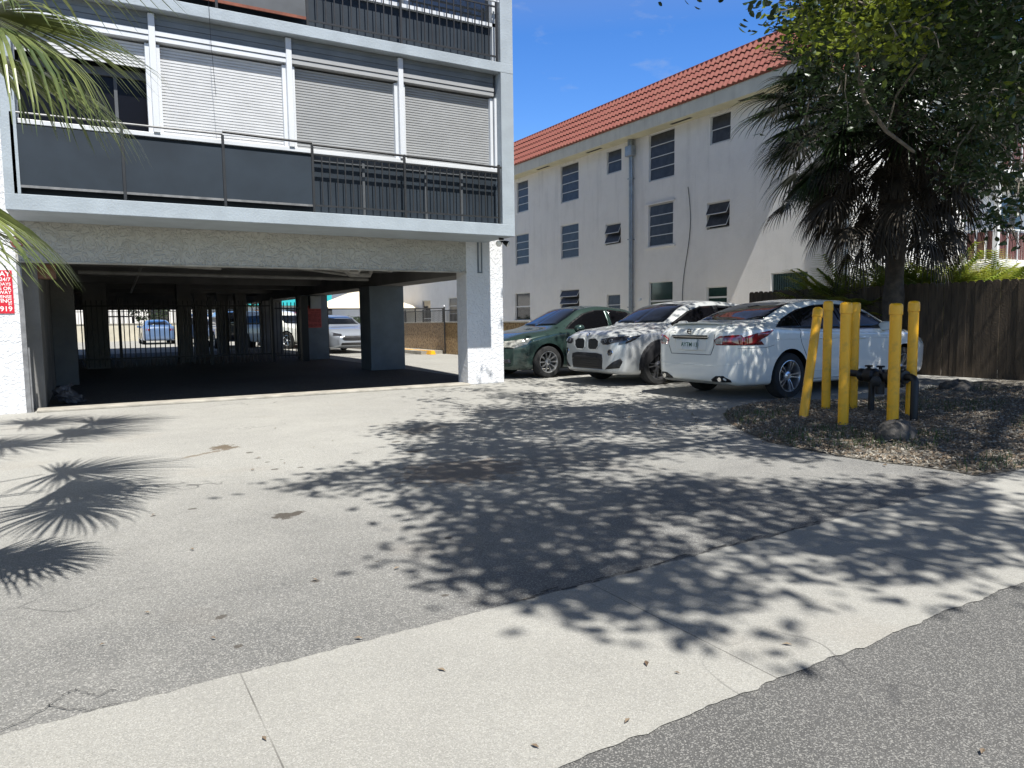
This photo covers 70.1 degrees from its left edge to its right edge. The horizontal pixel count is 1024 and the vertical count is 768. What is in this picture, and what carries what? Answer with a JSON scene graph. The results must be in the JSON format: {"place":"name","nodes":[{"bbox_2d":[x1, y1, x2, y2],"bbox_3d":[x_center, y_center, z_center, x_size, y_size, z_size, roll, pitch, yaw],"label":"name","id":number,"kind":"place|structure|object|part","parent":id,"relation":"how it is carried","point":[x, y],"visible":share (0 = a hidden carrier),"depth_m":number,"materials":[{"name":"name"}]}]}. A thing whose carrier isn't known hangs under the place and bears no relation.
{"place":"outdoors","nodes":[
{"label":"outdoors","id":0,"kind":"place"},
{"bbox_2d":[76,310,191,323],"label":"pale house","id":1,"kind":"structure","parent":0,"point":[109,314],"depth_m":61.72,"materials":[{"name":"beige paint"}]},
{"bbox_2d":[151,310,167,320],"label":"window","id":2,"kind":"structure","parent":1,"relation":"in","point":[151,310],"depth_m":63.04,"materials":[{"name":"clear glass"}]},
{"bbox_2d":[48,349,458,406],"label":"garage floor","id":3,"kind":"structure","parent":0,"point":[149,382],"depth_m":15.72,"materials":[{"name":"grey concrete"}]},
{"bbox_2d":[52,382,86,403],"bbox_3d":[-6.743,0.136,11.114,0.458,0.324,0.346,-4,6,-30],"label":"rubbish bag","id":4,"kind":"object","parent":3,"relation":"on","point":[67,394],"visible":1,"depth_m":11.01,"materials":[{"name":"grey plastic"}]},
{"bbox_2d":[74,296,309,367],"bbox_3d":[-9.088,-1.521,20.790,6.495,2.000,0.250,-4,6,-30],"label":"iron gate fence","id":5,"kind":"object","parent":3,"relation":"on","point":[302,308],"visible":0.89,"depth_m":21.00,"materials":[{"name":"black metal"}]},
{"bbox_2d":[207,295,331,314],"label":"shop building","id":6,"kind":"structure","parent":0,"point":[329,297],"depth_m":74.17,"materials":[{"name":"teal"}]},
{"bbox_2d":[0,340,1023,734],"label":"driveway","id":7,"kind":"structure","parent":0,"point":[452,502],"depth_m":4.69,"materials":[{"name":"concrete"}]},
{"bbox_2d":[0,0,188,289],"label":"fan palm","id":8,"kind":"object","parent":7,"relation":"on","point":[15,25],"visible":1,"depth_m":3.58,"materials":[{"name":"green plant"}]},
{"bbox_2d":[137,320,175,343],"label":"blue sedan","id":9,"kind":"object","parent":7,"relation":"on","point":[156,331],"visible":0.73,"depth_m":43.12,"materials":[{"name":"blue paint"}]},
{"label":"rear window","id":10,"kind":"part","parent":9,"relation":"part of","materials":[{"name":"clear glass"}]},
{"bbox_2d":[208,311,255,348],"bbox_3d":[-14.042,-2.701,36.209,2.020,1.760,4.740,-4,6,-30],"label":"black suv","id":11,"kind":"object","parent":7,"relation":"on","point":[214,329],"visible":0.28,"depth_m":34.32,"materials":[{"name":"grey paint"}]},
{"bbox_3d":[-14.480,-3.072,35.291,0.146,0.432,2.951,-4,6,-30],"label":"side window","id":12,"kind":"part","parent":11,"relation":"part of","materials":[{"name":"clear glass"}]},
{"bbox_3d":[-12.877,-2.995,34.184,1.241,0.373,0.122,-4,6,-30],"label":"rear window","id":13,"kind":"part","parent":11,"relation":"part of","materials":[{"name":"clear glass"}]},
{"bbox_2d":[0,0,514,413],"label":"apartment building","id":14,"kind":"structure","parent":7,"relation":"on","point":[376,137],"depth_m":11.07,"materials":[{"name":"paint"}]},
{"bbox_2d":[0,270,14,312],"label":"tow away sign","id":15,"kind":"object","parent":14,"relation":"attached to","point":[6,297],"visible":1,"depth_m":9.87,"materials":[{"name":"red metal"}]},
{"bbox_2d":[37,264,55,279],"bbox_3d":[-6.766,-1.616,10.516,0.340,0.200,0.245,-4,6,-30],"label":"wooden box","id":16,"kind":"object","parent":14,"relation":"attached to","point":[41,275],"visible":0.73,"depth_m":10.44,"materials":[{"name":"brown wood"}]},
{"bbox_2d":[20,56,148,131],"bbox_3d":[-5.560,-3.806,9.680,1.600,0.820,0.020,-4,6,-30],"label":"window pane","id":17,"kind":"structure","parent":14,"relation":"in","point":[131,110],"depth_m":9.78,"materials":[{"name":"black glass"}]},
{"bbox_2d":[208,0,215,93],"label":"hanging wire","id":18,"kind":"object","parent":14,"relation":"hanging from","point":[211,48],"visible":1,"depth_m":9.91,"materials":[{"name":"black paint"}]},
{"bbox_2d":[78,266,392,292],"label":"ceiling pipes","id":19,"kind":"object","parent":14,"relation":"attached to","point":[351,274],"visible":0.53,"depth_m":15.44,"materials":[{"name":"grey metal"}]},
{"bbox_2d":[308,306,321,327],"bbox_3d":[-6.387,-2.135,23.149,0.673,0.696,0.010,-4,6,-30],"label":"tow away sign","id":20,"kind":"object","parent":14,"relation":"attached to","point":[314,318],"visible":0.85,"depth_m":23.21,"materials":[{"name":"red metal"}]},
{"bbox_2d":[309,296,320,308],"bbox_3d":[-6.243,-2.589,23.133,0.350,0.400,0.160,-4,6,-30],"label":"electric box","id":21,"kind":"object","parent":14,"relation":"attached to","point":[314,302],"visible":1,"depth_m":23.06,"materials":[{"name":"grey metal"}]},
{"bbox_2d":[311,297,320,307],"bbox_3d":[-6.205,-2.584,23.069,0.310,0.360,0.010,-4,6,-30],"label":"box door","id":22,"kind":"structure","parent":21,"relation":"in","point":[315,301],"depth_m":23.07,"materials":[{"name":"grey metal"}]},
{"bbox_2d":[390,0,487,21],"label":"window pane","id":23,"kind":"structure","parent":14,"relation":"in","point":[420,3],"depth_m":12.01,"materials":[{"name":"grey glass"}]},
{"bbox_2d":[477,242,481,272],"bbox_3d":[-0.597,-2.330,13.473,0.095,0.560,0.020,-4,6,-30],"label":"cable conduit","id":24,"kind":"object","parent":14,"relation":"attached to","point":[478,257],"visible":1,"depth_m":13.46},
{"bbox_2d":[496,238,509,246],"bbox_3d":[-0.169,-2.475,12.751,0.261,0.154,0.164,-4,6,-30],"label":"flood lamp","id":25,"kind":"object","parent":14,"relation":"attached to","point":[500,242],"visible":1,"depth_m":12.73,"materials":[{"name":"metal"}]},
{"bbox_2d":[247,311,296,348],"bbox_3d":[-10.933,-2.572,34.295,4.740,1.760,2.020,2,6,29],"label":"white suv","id":26,"kind":"object","parent":7,"relation":"on","point":[255,328],"visible":0.23,"depth_m":33.71,"materials":[{"name":"paint"}]},
{"bbox_3d":[-11.813,-2.976,33.812,2.951,0.432,0.147,2,6,29],"label":"side window","id":27,"kind":"part","parent":26,"relation":"part of","materials":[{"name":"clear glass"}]},
{"bbox_2d":[328,315,360,349],"bbox_3d":[-7.146,-2.038,29.352,2.020,1.468,4.896,-4,6,-30],"label":"grey sedan","id":28,"kind":"object","parent":7,"relation":"on","point":[349,343],"visible":0.35,"depth_m":27.39,"materials":[{"name":"grey paint"}]},
{"bbox_2d":[327,292,417,321],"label":"garden canopy","id":29,"kind":"object","parent":7,"relation":"on","point":[349,300],"visible":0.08,"depth_m":44.64,"materials":[{"name":"beige fabric"}]},
{"bbox_2d":[327,305,445,357],"bbox_3d":[-4.218,-1.823,24.949,4.286,1.740,0.070,-4,6,-30],"label":"chain link fence","id":30,"kind":"object","parent":7,"relation":"on","point":[444,340],"visible":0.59,"depth_m":24.46,"materials":[{"name":"silver metal"}]},
{"bbox_2d":[351,348,442,354],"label":"kerb","id":31,"kind":"structure","parent":7,"relation":"on","point":[423,352],"depth_m":26.29,"materials":[{"name":"concrete"}]},
{"bbox_2d":[2,521,818,729],"bbox_3d":[0.115,0.913,3.208,3.934,0.001,0.193,-4,6,-30],"label":"crack filler","id":32,"kind":"object","parent":7,"relation":"on","point":[521,599],"visible":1,"depth_m":3.27,"materials":[{"name":"grey"}]},
{"bbox_2d":[415,349,435,354],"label":"parking block","id":33,"kind":"structure","parent":7,"relation":"on","point":[430,352],"depth_m":25.71,"materials":[{"name":"yellow paint"}]},
{"bbox_2d":[404,321,529,354],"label":"planter wall","id":34,"kind":"structure","parent":7,"relation":"on","point":[430,335],"depth_m":26.78,"materials":[{"name":"beige stone"}]},
{"bbox_2d":[404,309,456,321],"bbox_3d":[-4.247,-2.733,29.456,0.060,0.480,10.700,-4,6,-30],"label":"planter railing","id":35,"kind":"object","parent":34,"relation":"on","point":[408,314],"visible":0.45,"depth_m":27.78,"materials":[{"name":"black metal"}]},
{"bbox_2d":[100,440,984,752],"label":"fallen leaves","id":36,"kind":"object","parent":7,"relation":"on","point":[982,750],"visible":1,"depth_m":2.50,"materials":[{"name":"brown plant"}]},
{"bbox_2d":[503,306,631,377],"bbox_3d":[1.513,-1.005,16.315,4.831,1.485,1.940,-4,6,-30],"label":"green sedan","id":37,"kind":"object","parent":7,"relation":"on","point":[537,345],"visible":0.46,"depth_m":15.04,"materials":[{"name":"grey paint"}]},
{"bbox_3d":[1.572,-1.370,15.472,1.060,0.379,0.219,-4,6,-30],"label":"side window","id":38,"kind":"part","parent":37,"relation":"part of","materials":[{"name":"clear glass"}]},
{"bbox_3d":[2.406,-1.427,15.964,0.681,0.384,0.229,-4,6,-30],"label":"side window","id":39,"kind":"part","parent":37,"relation":"part of","materials":[{"name":"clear glass"}]},
{"bbox_2d":[566,301,738,384],"bbox_3d":[3.232,-0.874,14.349,4.405,1.525,2.020,-4,6,-30],"label":"silver crossover","id":40,"kind":"object","parent":7,"relation":"on","point":[629,344],"visible":0.62,"depth_m":13.12,"materials":[{"name":"paint"}]},
{"bbox_2d":[674,306,715,323],"bbox_3d":[3.389,-1.269,13.545,1.140,0.368,0.201,-4,6,-30],"label":"side window","id":41,"kind":"structure","parent":40,"relation":"in","point":[700,313],"depth_m":13.60,"materials":[{"name":"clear glass"}]},
{"bbox_2d":[716,306,728,310],"bbox_3d":[4.218,-1.325,14.027,0.620,0.354,0.203,-4,6,-30],"label":"side window","id":42,"kind":"structure","parent":40,"relation":"in","point":[719,308],"depth_m":13.98,"materials":[{"name":"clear glass"}]},
{"bbox_2d":[332,28,1023,323],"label":"white apartment building","id":43,"kind":"structure","parent":7,"relation":"on","point":[568,246],"depth_m":26.57,"materials":[{"name":"paint"}]},
{"bbox_2d":[423,300,430,321],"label":"window frame","id":44,"kind":"structure","parent":43,"relation":"in","point":[426,304],"depth_m":45.63,"materials":[{"name":"grey"}]},
{"bbox_2d":[450,297,456,321],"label":"window frame","id":45,"kind":"structure","parent":43,"relation":"in","point":[453,301],"depth_m":42.32,"materials":[{"name":"grey"}]},
{"bbox_2d":[516,233,528,264],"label":"window frame","id":46,"kind":"structure","parent":43,"relation":"in","point":[522,240],"depth_m":35.39,"materials":[{"name":"grey"}]},
{"bbox_2d":[518,179,527,212],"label":"window frame","id":47,"kind":"structure","parent":43,"relation":"in","point":[523,185],"depth_m":35.09,"materials":[{"name":"grey"}]},
{"bbox_2d":[516,292,529,319],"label":"window frame","id":48,"kind":"structure","parent":43,"relation":"in","point":[522,299],"depth_m":35.72,"materials":[{"name":"grey"}]},
{"bbox_2d":[560,289,578,307],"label":"window frame","id":49,"kind":"structure","parent":43,"relation":"in","point":[570,298],"depth_m":32.12,"materials":[{"name":"grey metal"}]},
{"bbox_2d":[562,161,578,202],"bbox_3d":[2.556,-8.749,31.698,0.079,1.610,1.350,-4,6,-30],"label":"window frame","id":50,"kind":"structure","parent":43,"relation":"in","point":[570,172],"depth_m":31.68,"materials":[{"name":"grey"}]},
{"bbox_2d":[562,223,578,258],"bbox_3d":[2.578,-6.251,31.942,0.077,1.470,1.360,-4,6,-30],"label":"window frame","id":51,"kind":"structure","parent":43,"relation":"in","point":[570,233],"depth_m":31.92,"materials":[{"name":"grey"}]},
{"bbox_2d":[604,222,620,244],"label":"window frame","id":52,"kind":"structure","parent":43,"relation":"in","point":[613,231],"depth_m":29.27,"materials":[{"name":"grey"}]},
{"bbox_2d":[608,294,619,308],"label":"window frame","id":53,"kind":"structure","parent":43,"relation":"in","point":[613,299],"depth_m":29.54,"materials":[{"name":"grey metal"}]},
{"bbox_2d":[608,148,620,174],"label":"window frame","id":54,"kind":"structure","parent":43,"relation":"in","point":[614,156],"depth_m":29.03,"materials":[{"name":"grey glass"}]},
{"bbox_2d":[625,139,635,311],"bbox_3d":[4.575,-5.420,28.218,0.260,7.900,0.400,-4,6,-30],"label":"downpipe","id":55,"kind":"object","parent":43,"relation":"attached to","point":[630,150],"visible":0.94,"depth_m":28.07,"materials":[{"name":"white metal"}]},
{"bbox_2d":[649,201,672,246],"bbox_3d":[5.532,-5.881,26.929,0.078,1.540,1.340,-4,6,-30],"label":"window frame","id":56,"kind":"structure","parent":43,"relation":"in","point":[661,215],"depth_m":26.92,"materials":[{"name":"grey"}]},
{"bbox_2d":[650,281,672,304],"bbox_3d":[5.592,-3.096,27.161,0.053,1.430,1.290,-4,6,-30],"label":"window frame","id":57,"kind":"structure","parent":43,"relation":"in","point":[660,292],"depth_m":27.17,"materials":[{"name":"grey metal"}]},
{"bbox_2d":[650,127,674,181],"bbox_3d":[5.516,-8.358,26.679,0.081,1.720,1.370,-4,6,-30],"label":"window frame","id":58,"kind":"structure","parent":43,"relation":"in","point":[662,144],"depth_m":26.67,"materials":[{"name":"grey"}]},
{"bbox_2d":[682,188,690,300],"bbox_3d":[6.165,-4.937,25.773,0.023,3.961,0.391,-4,6,-30],"label":"wall cable","id":59,"kind":"object","parent":43,"relation":"attached to","point":[688,246],"depth_m":25.69,"materials":[{"name":"black paint"}]},
{"bbox_2d":[705,200,729,229],"bbox_3d":[6.903,-5.670,24.456,0.232,0.880,1.010,-4,6,-30],"label":"window frame","id":60,"kind":"structure","parent":43,"relation":"in","point":[718,213],"depth_m":24.44,"materials":[{"name":"grey"}]},
{"bbox_2d":[708,286,726,301],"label":"window frame","id":61,"kind":"structure","parent":43,"relation":"in","point":[719,294],"depth_m":24.76,"materials":[{"name":"grey"}]},
{"bbox_2d":[711,111,730,144],"bbox_3d":[6.959,-8.484,24.197,0.083,0.950,0.900,-4,6,-30],"label":"window frame","id":62,"kind":"structure","parent":43,"relation":"in","point":[721,124],"depth_m":24.19,"materials":[{"name":"grey glass"}]},
{"bbox_2d":[772,271,807,291],"bbox_3d":[8.487,-2.699,22.255,0.053,1.430,1.330,-4,6,-30],"label":"window frame","id":63,"kind":"structure","parent":43,"relation":"in","point":[779,282],"depth_m":22.42,"materials":[{"name":"grey metal"}]},
{"bbox_2d":[1001,198,1019,250],"bbox_3d":[16.511,-5.284,24.351,1.600,1.800,0.055,-4,6,-30],"label":"balcony window","id":64,"kind":"structure","parent":43,"relation":"in","point":[1011,215],"depth_m":24.47,"materials":[{"name":"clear glass"}]},
{"bbox_2d":[661,299,923,397],"bbox_3d":[4.717,-0.652,11.949,4.920,1.468,2.020,-4,6,-30],"label":"white sedan","id":65,"kind":"object","parent":7,"relation":"on","point":[766,343],"visible":0.7,"depth_m":10.66,"materials":[{"name":"paint"}]},
{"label":"rear window","id":66,"kind":"part","parent":65,"relation":"part of","materials":[{"name":"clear glass"}]},
{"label":"side window","id":67,"kind":"part","parent":65,"relation":"part of","materials":[{"name":"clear glass"}]},
{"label":"side window","id":68,"kind":"part","parent":65,"relation":"part of","materials":[{"name":"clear glass"}]},
{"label":"side window","id":69,"kind":"part","parent":65,"relation":"part of","materials":[{"name":"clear glass"}]},
{"bbox_2d":[774,254,953,326],"bbox_3d":[8.085,-1.655,16.743,4.118,2.557,4.592,0,5,8],"label":"areca palm","id":70,"kind":"object","parent":7,"relation":"on","point":[816,287],"visible":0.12,"depth_m":15.94,"materials":[{"name":"green plant"}]},
{"bbox_2d":[723,379,1023,474],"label":"verge soil","id":71,"kind":"structure","parent":7,"relation":"on","point":[999,383],"depth_m":7.69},
{"bbox_2d":[799,307,822,417],"bbox_3d":[3.487,-0.221,8.589,0.197,1.367,0.594,3,6,36],"label":"yellow bollard","id":72,"kind":"object","parent":71,"relation":"on","point":[817,314],"visible":0.86,"depth_m":8.57,"materials":[{"name":"metal"}]},
{"bbox_2d":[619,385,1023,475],"bbox_3d":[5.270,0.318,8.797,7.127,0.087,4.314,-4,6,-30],"label":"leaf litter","id":73,"kind":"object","parent":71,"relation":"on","point":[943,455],"visible":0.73,"depth_m":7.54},
{"bbox_2d":[821,301,833,408],"bbox_3d":[3.944,-0.323,9.137,0.201,1.429,0.201,-4,6,-30],"label":"yellow bollard","id":74,"kind":"object","parent":71,"relation":"on","point":[827,351],"visible":0.83,"depth_m":9.10,"materials":[{"name":"metal"}]},
{"bbox_2d":[658,0,1023,251],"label":"shade tree","id":75,"kind":"object","parent":71,"relation":"on","point":[988,54],"visible":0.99,"depth_m":8.53,"materials":[{"name":"green plant"}]},
{"bbox_2d":[837,302,852,424],"bbox_3d":[3.536,-0.175,7.760,0.205,1.388,0.205,-4,6,-30],"label":"yellow bollard","id":76,"kind":"object","parent":71,"relation":"on","point":[846,308],"visible":0.82,"depth_m":7.72,"materials":[{"name":"metal"}]},
{"bbox_2d":[849,302,860,408],"bbox_3d":[4.296,-0.319,9.166,0.209,1.408,0.209,-4,6,-30],"label":"yellow bollard","id":77,"kind":"object","parent":71,"relation":"on","point":[854,352],"visible":0.63,"depth_m":9.11,"materials":[{"name":"paint"}]},
{"bbox_2d":[723,0,1023,322],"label":"cabbage palm","id":78,"kind":"object","parent":71,"relation":"on","point":[828,186],"visible":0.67,"depth_m":13.77,"materials":[{"name":"green plant"}]},
{"bbox_2d":[725,381,1023,471],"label":"gravel","id":79,"kind":"structure","parent":71,"relation":"on","point":[757,412],"depth_m":7.10,"materials":[{"name":"grey gravel"}]},
{"bbox_2d":[850,365,918,420],"bbox_3d":[4.335,0.084,8.705,0.222,0.625,1.172,-2,5,-18],"label":"backflow preventer","id":80,"kind":"object","parent":71,"relation":"on","point":[876,379],"visible":0.82,"depth_m":8.58,"materials":[{"name":"black paint"}]},
{"bbox_2d":[886,303,902,420],"bbox_3d":[3.996,-0.159,7.629,0.220,1.367,0.220,-4,6,-30],"label":"yellow bollard","id":81,"kind":"object","parent":71,"relation":"on","point":[894,350],"visible":0.73,"depth_m":7.58,"materials":[{"name":"metal"}]},
{"bbox_2d":[876,419,917,441],"bbox_3d":[3.577,0.472,6.829,0.406,0.289,0.314,-4,6,-30],"label":"rock","id":82,"kind":"object","parent":71,"relation":"on","point":[888,430],"visible":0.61,"depth_m":6.73,"materials":[{"name":"grey stone"}]},
{"bbox_2d":[905,301,919,416],"bbox_3d":[4.643,-0.260,8.469,0.209,1.403,0.209,-4,6,-30],"label":"yellow bollard","id":83,"kind":"object","parent":71,"relation":"on","point":[913,332],"visible":0.76,"depth_m":8.41,"materials":[{"name":"metal"}]},
{"bbox_2d":[939,378,974,391],"bbox_3d":[6.884,0.061,11.224,0.566,0.299,0.487,-1,5,1],"label":"rock","id":84,"kind":"object","parent":71,"relation":"on","point":[964,385],"visible":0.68,"depth_m":11.11,"materials":[{"name":"grey stone"}]},
{"bbox_2d":[749,279,1023,379],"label":"wooden fence","id":85,"kind":"object","parent":7,"relation":"on","point":[969,317],"visible":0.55,"depth_m":13.70,"materials":[{"name":"brown wood"}]},
{"bbox_2d":[854,256,982,285],"bbox_3d":[9.251,-1.668,17.122,4.038,2.486,4.529,-4,6,-30],"label":"areca palm","id":86,"kind":"object","parent":7,"relation":"on","point":[919,276],"visible":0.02,"depth_m":15.87,"materials":[{"name":"green plant"}]},
{"bbox_2d":[864,241,1019,360],"bbox_3d":[9.735,-1.774,16.851,4.813,2.732,4.804,-4,6,-30],"label":"areca palm","id":87,"kind":"object","parent":7,"relation":"on","point":[964,276],"visible":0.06,"depth_m":15.33,"materials":[{"name":"green plant"}]},
{"bbox_2d":[911,262,1023,279],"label":"areca palm","id":88,"kind":"object","parent":7,"relation":"on","point":[1016,264],"visible":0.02,"depth_m":17.00,"materials":[{"name":"green plant"}]},
{"bbox_2d":[916,249,1023,345],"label":"areca palm","id":89,"kind":"object","parent":7,"relation":"on","point":[1019,277],"visible":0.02,"depth_m":15.69,"materials":[{"name":"green plant"}]},
{"bbox_2d":[0,470,1023,767],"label":"sidewalk","id":90,"kind":"structure","parent":0,"point":[560,678],"depth_m":2.55,"materials":[{"name":"concrete"}]},
{"bbox_2d":[512,0,1022,141],"label":"sky","id":91,"kind":"structure","parent":0,"point":[571,58],"materials":[{"name":"blue"}]},
{"bbox_2d":[559,582,1023,767],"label":"road","id":92,"kind":"structure","parent":0,"point":[944,689],"depth_m":2.21,"materials":[{"name":"grey asphalt"}]},
{"label":"ground","id":93,"kind":"structure","parent":0,"visible":0},
{"bbox_2d":[77,323,176,341],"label":"boundary wall","id":94,"kind":"structure","parent":93,"relation":"on","point":[79,334],"depth_m":52.86,"materials":[{"name":"concrete"}]},
{"bbox_2d":[78,310,214,323],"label":"picket fence","id":95,"kind":"object","parent":94,"relation":"on","point":[141,311],"visible":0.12,"depth_m":53.35,"materials":[{"name":"black metal"}]},
{"bbox_2d":[125,310,170,322],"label":"garden tree","id":96,"kind":"object","parent":93,"relation":"on","point":[155,315],"visible":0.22,"depth_m":57.22,"materials":[{"name":"green plant"}]}
]}

